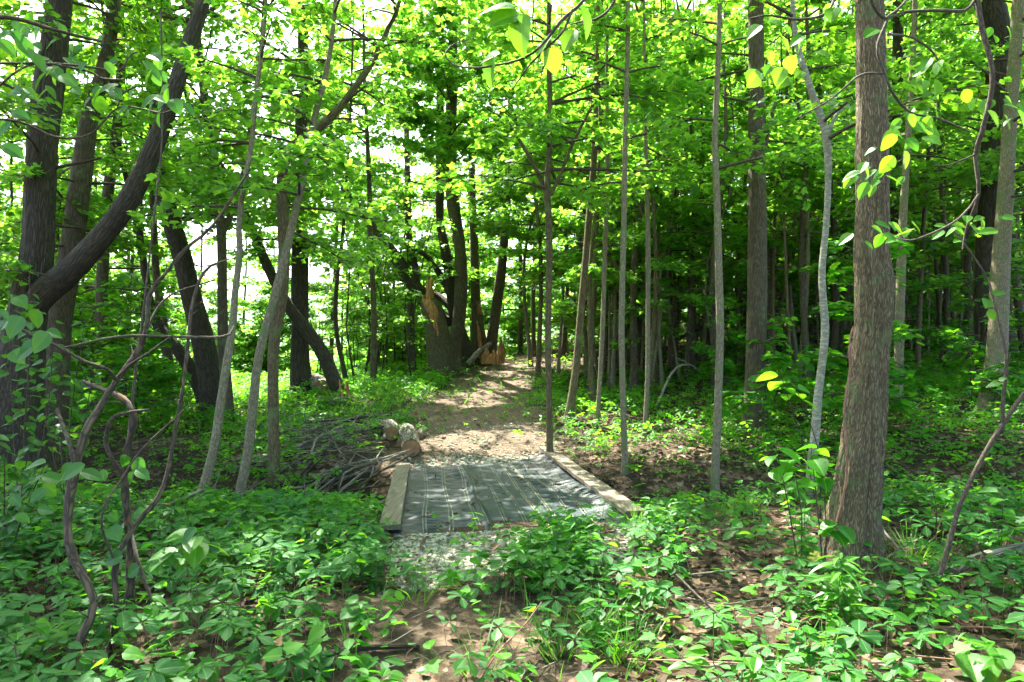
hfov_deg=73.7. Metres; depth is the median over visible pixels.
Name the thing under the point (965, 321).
understory sapling
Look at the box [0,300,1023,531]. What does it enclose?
woodland ground cover
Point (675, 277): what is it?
thin pole
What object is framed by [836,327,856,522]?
vine
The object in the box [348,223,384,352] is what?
sprout
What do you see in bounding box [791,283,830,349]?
understory sapling
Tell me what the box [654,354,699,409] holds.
fallen branch
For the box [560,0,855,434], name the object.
tree
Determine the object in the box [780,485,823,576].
leafy weed
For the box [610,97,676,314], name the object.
thin pole
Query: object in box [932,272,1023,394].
understory sapling
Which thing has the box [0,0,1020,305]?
sky
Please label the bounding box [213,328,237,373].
leafy shrub
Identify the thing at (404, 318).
sprout
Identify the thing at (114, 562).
crooked shrub
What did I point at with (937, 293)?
thin pole
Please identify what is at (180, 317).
understory sapling
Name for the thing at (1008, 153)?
tree
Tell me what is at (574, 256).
tree
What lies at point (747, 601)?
dead twig
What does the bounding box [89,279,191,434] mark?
understory sapling
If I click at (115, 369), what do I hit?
understory sapling
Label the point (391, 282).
sprout
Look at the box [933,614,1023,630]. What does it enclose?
dead twig
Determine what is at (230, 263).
young tree
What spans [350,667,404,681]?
leafy weed
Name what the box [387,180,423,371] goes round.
sprout
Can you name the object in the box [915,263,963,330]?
understory sapling
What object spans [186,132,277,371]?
young tree
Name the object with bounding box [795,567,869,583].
dead twig
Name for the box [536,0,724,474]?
slender tree
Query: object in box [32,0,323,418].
leaning tree
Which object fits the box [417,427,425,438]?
cut log
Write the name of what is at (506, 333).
leafy shrub
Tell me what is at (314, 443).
brush stick
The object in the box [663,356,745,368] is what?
fallen log
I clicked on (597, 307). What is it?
thin pole
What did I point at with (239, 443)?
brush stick
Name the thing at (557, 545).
leafy weed
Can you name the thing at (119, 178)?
young tree
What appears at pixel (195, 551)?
leafy weed
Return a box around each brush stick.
[230,403,312,447]
[231,434,333,471]
[237,450,386,460]
[245,429,366,492]
[250,465,372,492]
[253,443,380,488]
[254,417,340,441]
[257,420,362,464]
[264,430,322,451]
[265,437,328,446]
[267,419,323,431]
[280,426,390,454]
[281,421,383,493]
[284,448,334,493]
[292,419,366,426]
[294,465,338,493]
[299,413,349,430]
[300,414,404,441]
[302,395,395,433]
[302,407,364,447]
[302,459,339,492]
[303,425,338,478]
[303,439,358,468]
[308,450,404,495]
[310,419,360,442]
[310,426,379,449]
[314,424,378,455]
[315,414,382,479]
[321,449,410,493]
[321,458,369,496]
[323,447,389,499]
[325,424,366,435]
[338,452,354,491]
[339,467,368,490]
[345,453,414,500]
[358,468,384,496]
[366,404,396,430]
[370,449,382,479]
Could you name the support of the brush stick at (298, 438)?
on the ground at (468, 617)
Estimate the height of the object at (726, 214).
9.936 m
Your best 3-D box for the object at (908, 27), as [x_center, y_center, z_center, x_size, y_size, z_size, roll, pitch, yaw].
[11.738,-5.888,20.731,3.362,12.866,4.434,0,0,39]
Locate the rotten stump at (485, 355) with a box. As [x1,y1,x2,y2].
[466,321,504,365]
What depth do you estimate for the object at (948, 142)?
20.99 m
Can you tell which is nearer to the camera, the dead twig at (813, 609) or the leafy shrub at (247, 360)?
the dead twig at (813, 609)
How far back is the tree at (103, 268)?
13.91 m
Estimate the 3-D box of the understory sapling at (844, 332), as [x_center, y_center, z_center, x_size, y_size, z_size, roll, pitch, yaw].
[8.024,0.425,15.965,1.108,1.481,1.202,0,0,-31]
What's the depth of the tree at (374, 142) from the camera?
16.99 m
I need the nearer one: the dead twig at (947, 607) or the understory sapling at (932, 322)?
the dead twig at (947, 607)
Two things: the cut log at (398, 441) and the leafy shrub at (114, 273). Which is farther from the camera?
the leafy shrub at (114, 273)
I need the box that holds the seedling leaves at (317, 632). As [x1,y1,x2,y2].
[0,470,1023,681]
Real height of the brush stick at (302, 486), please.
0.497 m
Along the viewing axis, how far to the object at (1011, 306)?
24.94 m
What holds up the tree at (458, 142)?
on the ground at (468, 617)
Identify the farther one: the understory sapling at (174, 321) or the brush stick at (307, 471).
the understory sapling at (174, 321)
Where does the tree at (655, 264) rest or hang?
on the ground at (468, 617)
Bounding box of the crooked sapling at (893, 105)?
[689,0,1011,502]
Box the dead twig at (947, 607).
[870,588,1019,609]
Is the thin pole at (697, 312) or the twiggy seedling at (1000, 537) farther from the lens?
the thin pole at (697, 312)
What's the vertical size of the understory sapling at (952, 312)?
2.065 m
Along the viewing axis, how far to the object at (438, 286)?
20.17 m
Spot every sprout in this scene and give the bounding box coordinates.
[308,258,332,372]
[309,261,333,374]
[309,273,341,351]
[313,262,344,368]
[317,245,367,367]
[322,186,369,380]
[322,225,362,367]
[323,216,361,365]
[325,276,361,375]
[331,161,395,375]
[332,255,363,375]
[338,273,370,370]
[346,227,398,328]
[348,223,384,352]
[350,199,401,354]
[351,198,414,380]
[351,213,412,373]
[352,192,406,370]
[360,245,399,369]
[364,204,405,374]
[379,219,404,350]
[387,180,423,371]
[389,237,430,373]
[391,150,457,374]
[394,215,442,382]
[402,287,425,362]
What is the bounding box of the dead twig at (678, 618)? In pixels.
[615,598,806,629]
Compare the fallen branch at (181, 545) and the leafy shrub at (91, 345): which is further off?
the leafy shrub at (91, 345)
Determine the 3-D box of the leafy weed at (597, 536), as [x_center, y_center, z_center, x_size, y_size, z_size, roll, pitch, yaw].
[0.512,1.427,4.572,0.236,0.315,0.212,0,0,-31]
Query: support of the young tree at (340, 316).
on the ground at (468, 617)
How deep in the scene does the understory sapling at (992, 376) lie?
10.18 m
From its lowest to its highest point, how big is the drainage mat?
0.206 m
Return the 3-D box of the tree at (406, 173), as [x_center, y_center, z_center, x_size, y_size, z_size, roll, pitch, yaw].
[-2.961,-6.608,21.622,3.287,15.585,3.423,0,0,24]
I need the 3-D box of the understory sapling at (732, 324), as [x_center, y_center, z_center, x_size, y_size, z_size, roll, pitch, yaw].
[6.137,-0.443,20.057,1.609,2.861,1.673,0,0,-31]
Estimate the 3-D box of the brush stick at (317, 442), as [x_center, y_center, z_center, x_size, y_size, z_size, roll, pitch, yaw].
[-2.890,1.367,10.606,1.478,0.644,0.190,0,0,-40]
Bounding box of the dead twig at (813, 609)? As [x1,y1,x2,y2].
[799,605,837,613]
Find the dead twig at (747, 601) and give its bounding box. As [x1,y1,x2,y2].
[696,585,845,609]
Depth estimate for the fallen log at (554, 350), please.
24.65 m
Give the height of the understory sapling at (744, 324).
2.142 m
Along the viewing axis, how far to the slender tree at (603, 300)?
12.46 m
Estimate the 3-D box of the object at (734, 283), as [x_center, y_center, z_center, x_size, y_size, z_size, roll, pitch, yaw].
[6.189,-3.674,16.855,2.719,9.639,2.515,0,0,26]
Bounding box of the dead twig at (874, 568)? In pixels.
[868,535,921,573]
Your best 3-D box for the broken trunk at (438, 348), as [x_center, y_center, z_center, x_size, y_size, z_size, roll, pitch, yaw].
[-2.110,-0.402,20.016,1.084,3.246,1.007,0,0,0]
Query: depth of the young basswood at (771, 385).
5.31 m
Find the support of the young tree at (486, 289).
on the ground at (468, 617)
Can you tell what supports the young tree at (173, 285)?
on the ground at (468, 617)
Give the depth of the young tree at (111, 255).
34.58 m
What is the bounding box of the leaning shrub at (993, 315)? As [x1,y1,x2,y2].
[937,219,1023,575]
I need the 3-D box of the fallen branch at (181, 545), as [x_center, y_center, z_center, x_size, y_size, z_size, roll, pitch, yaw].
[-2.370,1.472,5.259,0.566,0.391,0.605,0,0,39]
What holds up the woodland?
on the ground at (468, 617)
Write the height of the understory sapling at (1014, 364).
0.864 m
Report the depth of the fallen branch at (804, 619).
3.72 m
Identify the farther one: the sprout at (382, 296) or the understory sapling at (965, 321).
the sprout at (382, 296)
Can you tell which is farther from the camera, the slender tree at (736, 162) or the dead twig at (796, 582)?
the slender tree at (736, 162)
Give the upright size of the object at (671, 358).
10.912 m
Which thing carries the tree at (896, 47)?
on the ground at (468, 617)
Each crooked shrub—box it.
[0,169,250,680]
[81,9,228,657]
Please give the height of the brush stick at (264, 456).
0.475 m
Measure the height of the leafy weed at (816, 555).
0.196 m
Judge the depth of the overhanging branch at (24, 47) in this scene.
2.97 m
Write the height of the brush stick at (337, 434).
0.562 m
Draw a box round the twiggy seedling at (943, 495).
[919,467,953,554]
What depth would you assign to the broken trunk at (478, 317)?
22.36 m
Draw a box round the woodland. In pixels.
[415,0,1023,344]
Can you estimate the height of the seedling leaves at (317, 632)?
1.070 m
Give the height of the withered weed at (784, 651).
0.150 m
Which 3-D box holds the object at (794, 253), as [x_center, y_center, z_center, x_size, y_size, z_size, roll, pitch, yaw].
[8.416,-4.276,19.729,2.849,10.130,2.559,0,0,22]
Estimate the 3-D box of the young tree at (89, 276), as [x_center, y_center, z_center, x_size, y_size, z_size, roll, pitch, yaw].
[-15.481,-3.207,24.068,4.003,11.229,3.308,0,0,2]
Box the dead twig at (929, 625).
[927,624,1023,650]
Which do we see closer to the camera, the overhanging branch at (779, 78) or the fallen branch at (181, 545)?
the overhanging branch at (779, 78)
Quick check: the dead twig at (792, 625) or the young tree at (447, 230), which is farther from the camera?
the young tree at (447, 230)
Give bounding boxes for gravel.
[379,421,660,591]
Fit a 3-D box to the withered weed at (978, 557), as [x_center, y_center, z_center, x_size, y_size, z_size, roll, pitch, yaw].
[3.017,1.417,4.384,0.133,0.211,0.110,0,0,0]
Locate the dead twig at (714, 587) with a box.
[660,580,761,595]
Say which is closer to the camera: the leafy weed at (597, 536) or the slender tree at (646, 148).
the leafy weed at (597, 536)
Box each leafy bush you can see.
[0,259,66,504]
[0,434,61,559]
[32,320,101,493]
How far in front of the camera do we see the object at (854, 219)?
19.12 m
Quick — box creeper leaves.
[0,478,1023,681]
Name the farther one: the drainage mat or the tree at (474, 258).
the tree at (474, 258)
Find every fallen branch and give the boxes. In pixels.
[149,506,240,558]
[171,464,252,505]
[326,643,419,656]
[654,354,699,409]
[657,289,742,362]
[675,574,780,650]
[687,296,741,361]
[745,651,803,666]
[799,616,852,635]
[884,530,968,601]
[948,542,1023,576]
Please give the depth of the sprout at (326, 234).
24.68 m
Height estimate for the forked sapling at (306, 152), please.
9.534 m
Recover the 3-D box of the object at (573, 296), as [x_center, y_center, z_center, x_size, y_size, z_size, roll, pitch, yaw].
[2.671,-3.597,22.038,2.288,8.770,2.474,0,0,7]
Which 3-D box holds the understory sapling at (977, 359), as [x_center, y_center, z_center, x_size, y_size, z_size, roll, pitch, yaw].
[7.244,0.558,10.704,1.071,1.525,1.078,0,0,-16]
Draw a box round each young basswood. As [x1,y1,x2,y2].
[755,371,820,523]
[759,439,820,571]
[797,444,854,585]
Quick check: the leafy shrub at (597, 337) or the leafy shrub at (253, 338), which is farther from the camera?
the leafy shrub at (597, 337)
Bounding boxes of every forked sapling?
[127,0,334,505]
[170,0,440,495]
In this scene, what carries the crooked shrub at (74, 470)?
on the ground at (468, 617)
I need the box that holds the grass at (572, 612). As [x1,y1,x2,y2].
[82,364,1020,681]
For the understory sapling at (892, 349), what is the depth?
12.50 m
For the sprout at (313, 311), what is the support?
on the ground at (468, 617)
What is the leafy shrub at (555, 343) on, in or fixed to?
on the ground at (468, 617)
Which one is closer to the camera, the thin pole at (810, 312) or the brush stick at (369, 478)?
the brush stick at (369, 478)
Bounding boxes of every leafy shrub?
[0,288,10,305]
[20,239,143,406]
[69,305,141,421]
[72,269,137,381]
[108,292,153,382]
[206,289,256,378]
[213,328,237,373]
[232,321,266,376]
[233,284,289,374]
[234,317,285,370]
[241,286,317,377]
[340,299,378,367]
[359,274,426,364]
[377,312,417,367]
[378,290,426,369]
[380,280,425,356]
[497,286,537,354]
[499,312,524,347]
[502,304,537,351]
[541,271,597,351]
[595,301,627,346]
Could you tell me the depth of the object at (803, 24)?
21.07 m
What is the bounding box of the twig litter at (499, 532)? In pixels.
[15,382,1018,681]
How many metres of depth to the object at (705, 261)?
23.93 m
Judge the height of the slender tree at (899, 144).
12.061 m
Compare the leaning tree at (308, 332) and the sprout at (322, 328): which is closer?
the leaning tree at (308, 332)
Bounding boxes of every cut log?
[309,373,329,394]
[363,419,398,440]
[396,437,400,446]
[398,423,419,455]
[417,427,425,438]
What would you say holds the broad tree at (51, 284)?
on the ground at (468, 617)
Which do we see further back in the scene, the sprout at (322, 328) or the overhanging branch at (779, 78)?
the sprout at (322, 328)
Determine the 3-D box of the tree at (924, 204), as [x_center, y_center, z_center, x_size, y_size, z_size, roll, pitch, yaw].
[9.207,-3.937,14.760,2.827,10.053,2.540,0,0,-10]
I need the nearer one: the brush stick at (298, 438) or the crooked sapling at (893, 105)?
the crooked sapling at (893, 105)
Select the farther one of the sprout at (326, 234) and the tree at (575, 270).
the sprout at (326, 234)
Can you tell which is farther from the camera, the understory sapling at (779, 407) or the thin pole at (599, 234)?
the thin pole at (599, 234)
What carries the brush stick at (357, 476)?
on the ground at (468, 617)
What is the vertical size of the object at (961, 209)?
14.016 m
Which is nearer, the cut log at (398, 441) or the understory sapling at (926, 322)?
the cut log at (398, 441)
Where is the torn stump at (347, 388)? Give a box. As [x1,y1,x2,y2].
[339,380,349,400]
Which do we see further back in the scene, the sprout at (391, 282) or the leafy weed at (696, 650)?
the sprout at (391, 282)
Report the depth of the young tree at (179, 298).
32.18 m
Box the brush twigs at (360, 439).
[252,409,386,500]
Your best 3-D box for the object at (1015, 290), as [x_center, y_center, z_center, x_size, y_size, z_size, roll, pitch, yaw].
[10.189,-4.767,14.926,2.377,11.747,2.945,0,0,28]
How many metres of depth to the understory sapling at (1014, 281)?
15.98 m
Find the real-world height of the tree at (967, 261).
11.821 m
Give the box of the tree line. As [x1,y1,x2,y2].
[131,327,401,371]
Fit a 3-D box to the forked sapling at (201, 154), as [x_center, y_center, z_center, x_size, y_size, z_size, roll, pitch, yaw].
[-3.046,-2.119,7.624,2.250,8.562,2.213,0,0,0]
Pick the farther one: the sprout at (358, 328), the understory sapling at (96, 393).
the sprout at (358, 328)
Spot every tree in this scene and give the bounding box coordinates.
[0,0,28,331]
[0,0,89,322]
[0,0,229,473]
[0,0,232,419]
[0,0,271,487]
[0,0,534,425]
[0,14,131,334]
[0,77,25,293]
[0,155,22,309]
[20,117,103,280]
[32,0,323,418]
[58,14,166,347]
[59,0,253,410]
[59,43,138,379]
[60,0,210,411]
[78,7,201,378]
[79,178,125,284]
[85,0,206,395]
[92,31,190,347]
[125,0,352,399]
[147,225,192,354]
[159,104,245,352]
[181,0,409,396]
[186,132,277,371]
[193,0,490,485]
[238,168,290,372]
[253,2,383,358]
[268,126,333,369]
[270,15,435,306]
[308,0,412,382]
[309,214,366,358]
[323,111,425,370]
[337,0,489,368]
[338,138,399,367]
[365,0,456,371]
[369,0,522,375]
[376,102,439,354]
[400,155,451,362]
[405,188,446,322]
[416,18,539,351]
[416,138,468,333]
[419,200,451,353]
[425,0,591,354]
[425,0,729,451]
[428,78,509,341]
[428,148,479,330]
[431,141,470,328]
[460,165,503,344]
[466,214,518,344]
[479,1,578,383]
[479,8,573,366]
[482,3,681,421]
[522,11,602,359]
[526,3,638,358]
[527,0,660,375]
[532,0,695,425]
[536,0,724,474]
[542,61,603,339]
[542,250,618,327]
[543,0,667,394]
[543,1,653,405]
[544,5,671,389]
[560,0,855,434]
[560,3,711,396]
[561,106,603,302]
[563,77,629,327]
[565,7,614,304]
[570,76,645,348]
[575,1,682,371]
[588,0,721,440]
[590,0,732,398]
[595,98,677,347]
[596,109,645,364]
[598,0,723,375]
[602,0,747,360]
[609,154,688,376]
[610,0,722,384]
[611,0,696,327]
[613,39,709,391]
[625,0,854,501]
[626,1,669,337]
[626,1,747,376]
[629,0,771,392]
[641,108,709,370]
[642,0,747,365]
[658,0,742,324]
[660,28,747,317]
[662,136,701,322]
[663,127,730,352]
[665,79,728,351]
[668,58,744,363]
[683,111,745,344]
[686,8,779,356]
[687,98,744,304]
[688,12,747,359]
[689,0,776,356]
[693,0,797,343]
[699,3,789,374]
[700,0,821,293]
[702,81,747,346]
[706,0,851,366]
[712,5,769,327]
[713,0,1023,417]
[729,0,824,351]
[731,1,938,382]
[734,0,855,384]
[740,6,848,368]
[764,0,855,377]
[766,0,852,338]
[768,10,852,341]
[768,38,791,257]
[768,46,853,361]
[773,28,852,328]
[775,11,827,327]
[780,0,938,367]
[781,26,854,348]
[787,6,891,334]
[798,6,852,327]
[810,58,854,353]
[817,0,895,578]
[817,0,1008,403]
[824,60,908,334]
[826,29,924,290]
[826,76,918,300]
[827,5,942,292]
[830,0,1023,368]
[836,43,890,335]
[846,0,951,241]
[846,0,1023,387]
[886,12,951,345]
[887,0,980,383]
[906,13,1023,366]
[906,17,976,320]
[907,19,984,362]
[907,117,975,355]
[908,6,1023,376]
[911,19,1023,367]
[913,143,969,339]
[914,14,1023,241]
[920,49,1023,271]
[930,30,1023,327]
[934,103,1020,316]
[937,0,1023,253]
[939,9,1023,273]
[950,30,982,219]
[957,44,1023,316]
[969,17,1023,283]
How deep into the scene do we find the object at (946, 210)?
17.97 m
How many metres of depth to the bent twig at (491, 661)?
3.24 m
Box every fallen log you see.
[293,396,345,407]
[551,348,665,357]
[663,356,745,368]
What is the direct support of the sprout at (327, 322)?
on the ground at (468, 617)
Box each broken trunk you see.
[421,273,456,380]
[473,300,492,365]
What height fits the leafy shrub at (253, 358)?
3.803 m
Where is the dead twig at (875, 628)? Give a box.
[815,618,1004,648]
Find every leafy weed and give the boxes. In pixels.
[148,528,229,631]
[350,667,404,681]
[515,528,547,554]
[530,553,560,589]
[533,502,562,558]
[541,538,570,562]
[547,519,573,550]
[560,516,592,546]
[576,530,606,575]
[585,499,615,553]
[637,500,690,525]
[660,639,765,681]
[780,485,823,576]
[791,540,820,565]
[803,553,879,637]
[954,639,1014,681]
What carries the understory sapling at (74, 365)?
on the ground at (468, 617)
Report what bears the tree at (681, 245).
on the ground at (468, 617)
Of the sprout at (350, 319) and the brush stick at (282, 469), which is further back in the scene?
the sprout at (350, 319)
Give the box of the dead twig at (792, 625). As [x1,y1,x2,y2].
[749,612,876,650]
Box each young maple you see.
[265,0,449,386]
[453,80,564,354]
[476,69,565,356]
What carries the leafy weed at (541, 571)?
on the ground at (468, 617)
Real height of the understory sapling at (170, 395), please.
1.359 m
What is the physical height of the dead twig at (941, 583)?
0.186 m
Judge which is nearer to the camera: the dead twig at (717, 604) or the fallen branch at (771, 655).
the fallen branch at (771, 655)
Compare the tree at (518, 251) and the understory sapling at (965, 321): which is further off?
the tree at (518, 251)
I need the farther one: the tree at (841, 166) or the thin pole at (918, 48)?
the thin pole at (918, 48)
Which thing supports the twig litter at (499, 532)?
on the ground at (468, 617)
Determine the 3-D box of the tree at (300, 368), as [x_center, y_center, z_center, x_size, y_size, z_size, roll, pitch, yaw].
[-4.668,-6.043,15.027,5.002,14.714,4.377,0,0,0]
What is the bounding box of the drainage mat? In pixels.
[393,454,629,537]
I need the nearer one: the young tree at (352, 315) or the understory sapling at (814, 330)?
the understory sapling at (814, 330)
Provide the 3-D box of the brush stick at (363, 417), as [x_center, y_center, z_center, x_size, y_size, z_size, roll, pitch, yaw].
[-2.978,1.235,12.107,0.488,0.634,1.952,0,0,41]
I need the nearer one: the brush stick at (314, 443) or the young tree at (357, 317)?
the brush stick at (314, 443)
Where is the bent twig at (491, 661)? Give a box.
[481,602,541,676]
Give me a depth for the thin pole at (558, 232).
18.46 m
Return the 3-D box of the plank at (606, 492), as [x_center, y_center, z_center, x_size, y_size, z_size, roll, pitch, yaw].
[0.831,1.631,8.508,0.204,0.186,4.700,0,0,-7]
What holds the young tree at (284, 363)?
on the ground at (468, 617)
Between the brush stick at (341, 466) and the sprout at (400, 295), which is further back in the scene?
the sprout at (400, 295)
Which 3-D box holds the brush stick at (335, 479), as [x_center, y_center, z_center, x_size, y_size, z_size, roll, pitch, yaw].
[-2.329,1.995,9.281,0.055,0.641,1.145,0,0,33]
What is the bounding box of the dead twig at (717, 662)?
[623,654,871,677]
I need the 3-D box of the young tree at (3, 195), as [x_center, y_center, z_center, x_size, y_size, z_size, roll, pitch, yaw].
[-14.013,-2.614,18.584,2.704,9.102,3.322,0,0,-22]
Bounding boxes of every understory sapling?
[69,297,134,441]
[69,359,90,407]
[71,278,169,416]
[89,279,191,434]
[90,332,178,433]
[126,357,188,398]
[136,313,185,394]
[143,302,193,387]
[690,297,745,393]
[695,278,745,356]
[703,336,736,360]
[709,330,744,357]
[722,316,813,435]
[728,307,780,350]
[731,343,745,362]
[766,353,806,413]
[766,355,814,417]
[775,258,799,331]
[775,269,811,357]
[791,278,849,350]
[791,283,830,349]
[796,238,924,414]
[804,364,848,418]
[830,290,853,368]
[836,328,852,355]
[888,357,944,414]
[890,331,933,383]
[890,337,913,395]
[904,289,955,371]
[904,296,937,364]
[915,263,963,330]
[921,290,963,347]
[931,329,1018,410]
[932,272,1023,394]
[932,287,972,341]
[936,287,1010,368]
[966,360,1023,416]
[1008,275,1023,362]
[1008,345,1023,377]
[1009,348,1020,369]
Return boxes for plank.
[379,463,409,529]
[539,447,645,515]
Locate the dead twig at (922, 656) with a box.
[876,651,1023,665]
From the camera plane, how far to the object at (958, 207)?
20.86 m
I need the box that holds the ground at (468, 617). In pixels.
[0,301,1023,681]
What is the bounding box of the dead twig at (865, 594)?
[783,582,938,608]
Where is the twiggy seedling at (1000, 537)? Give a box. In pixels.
[976,482,1021,570]
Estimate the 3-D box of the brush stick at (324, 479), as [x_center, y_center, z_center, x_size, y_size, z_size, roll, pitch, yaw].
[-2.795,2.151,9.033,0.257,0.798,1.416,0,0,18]
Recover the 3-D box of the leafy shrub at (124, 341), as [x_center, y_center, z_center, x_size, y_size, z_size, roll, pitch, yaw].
[-10.353,-0.347,16.426,3.675,4.426,3.055,0,0,16]
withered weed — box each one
[774,635,791,660]
[846,660,861,670]
[879,619,912,639]
[916,580,934,617]
[926,626,948,655]
[973,546,988,574]
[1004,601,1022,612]
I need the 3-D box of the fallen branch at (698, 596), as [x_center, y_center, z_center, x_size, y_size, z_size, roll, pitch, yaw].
[1.153,1.488,3.713,0.130,0.261,0.688,0,0,-43]
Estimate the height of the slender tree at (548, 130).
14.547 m
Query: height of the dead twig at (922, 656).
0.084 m
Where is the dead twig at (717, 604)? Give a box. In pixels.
[672,594,780,616]
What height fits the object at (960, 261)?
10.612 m
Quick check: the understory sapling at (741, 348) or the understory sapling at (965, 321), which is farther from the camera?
the understory sapling at (741, 348)
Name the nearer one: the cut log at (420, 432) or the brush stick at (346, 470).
the brush stick at (346, 470)
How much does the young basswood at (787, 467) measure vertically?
0.961 m
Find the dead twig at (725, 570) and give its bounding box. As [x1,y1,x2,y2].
[671,567,792,577]
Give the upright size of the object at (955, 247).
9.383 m
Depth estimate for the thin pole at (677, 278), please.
19.26 m
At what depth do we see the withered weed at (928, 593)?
3.92 m
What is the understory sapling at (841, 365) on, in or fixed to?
on the ground at (468, 617)
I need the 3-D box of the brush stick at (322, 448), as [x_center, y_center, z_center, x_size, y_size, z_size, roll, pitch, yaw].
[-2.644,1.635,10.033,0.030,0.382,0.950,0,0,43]
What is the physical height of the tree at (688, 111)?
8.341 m
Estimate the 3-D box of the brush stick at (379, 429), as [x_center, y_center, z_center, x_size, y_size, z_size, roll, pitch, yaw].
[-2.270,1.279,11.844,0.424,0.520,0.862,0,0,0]
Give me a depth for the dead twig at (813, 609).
3.88 m
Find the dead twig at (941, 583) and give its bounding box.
[914,545,1021,600]
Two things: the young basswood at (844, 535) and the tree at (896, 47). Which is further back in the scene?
the tree at (896, 47)
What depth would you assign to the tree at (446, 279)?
21.74 m
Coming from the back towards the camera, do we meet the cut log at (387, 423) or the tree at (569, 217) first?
the tree at (569, 217)
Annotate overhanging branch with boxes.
[0,12,193,159]
[445,0,628,89]
[746,0,1023,249]
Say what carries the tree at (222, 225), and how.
on the ground at (468, 617)
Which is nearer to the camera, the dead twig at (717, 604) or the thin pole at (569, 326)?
the dead twig at (717, 604)
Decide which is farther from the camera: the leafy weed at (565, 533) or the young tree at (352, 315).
the young tree at (352, 315)
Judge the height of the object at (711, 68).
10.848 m
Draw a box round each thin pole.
[508,0,590,381]
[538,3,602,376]
[541,230,576,347]
[552,3,620,377]
[552,13,601,365]
[554,8,634,377]
[561,4,638,359]
[562,76,619,316]
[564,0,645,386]
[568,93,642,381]
[583,108,626,373]
[588,0,670,323]
[598,1,629,369]
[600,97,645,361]
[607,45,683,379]
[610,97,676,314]
[625,15,704,355]
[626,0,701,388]
[645,137,668,348]
[650,5,713,333]
[654,0,735,378]
[655,45,713,381]
[661,62,710,337]
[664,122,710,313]
[668,0,735,360]
[671,71,715,327]
[676,89,726,340]
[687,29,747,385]
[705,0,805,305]
[723,20,805,344]
[723,32,798,313]
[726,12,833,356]
[726,62,782,310]
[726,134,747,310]
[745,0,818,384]
[770,41,818,351]
[775,52,849,348]
[791,1,837,345]
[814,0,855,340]
[834,4,918,304]
[837,45,927,278]
[839,12,930,301]
[886,11,973,360]
[887,27,939,362]
[889,16,939,343]
[911,12,981,368]
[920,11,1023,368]
[922,87,967,331]
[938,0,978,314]
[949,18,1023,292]
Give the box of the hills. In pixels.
[5,281,686,345]
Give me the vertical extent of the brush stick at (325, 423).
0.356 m
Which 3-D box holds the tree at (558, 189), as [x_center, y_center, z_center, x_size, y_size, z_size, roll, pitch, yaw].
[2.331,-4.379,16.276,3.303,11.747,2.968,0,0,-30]
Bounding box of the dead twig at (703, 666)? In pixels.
[678,642,948,668]

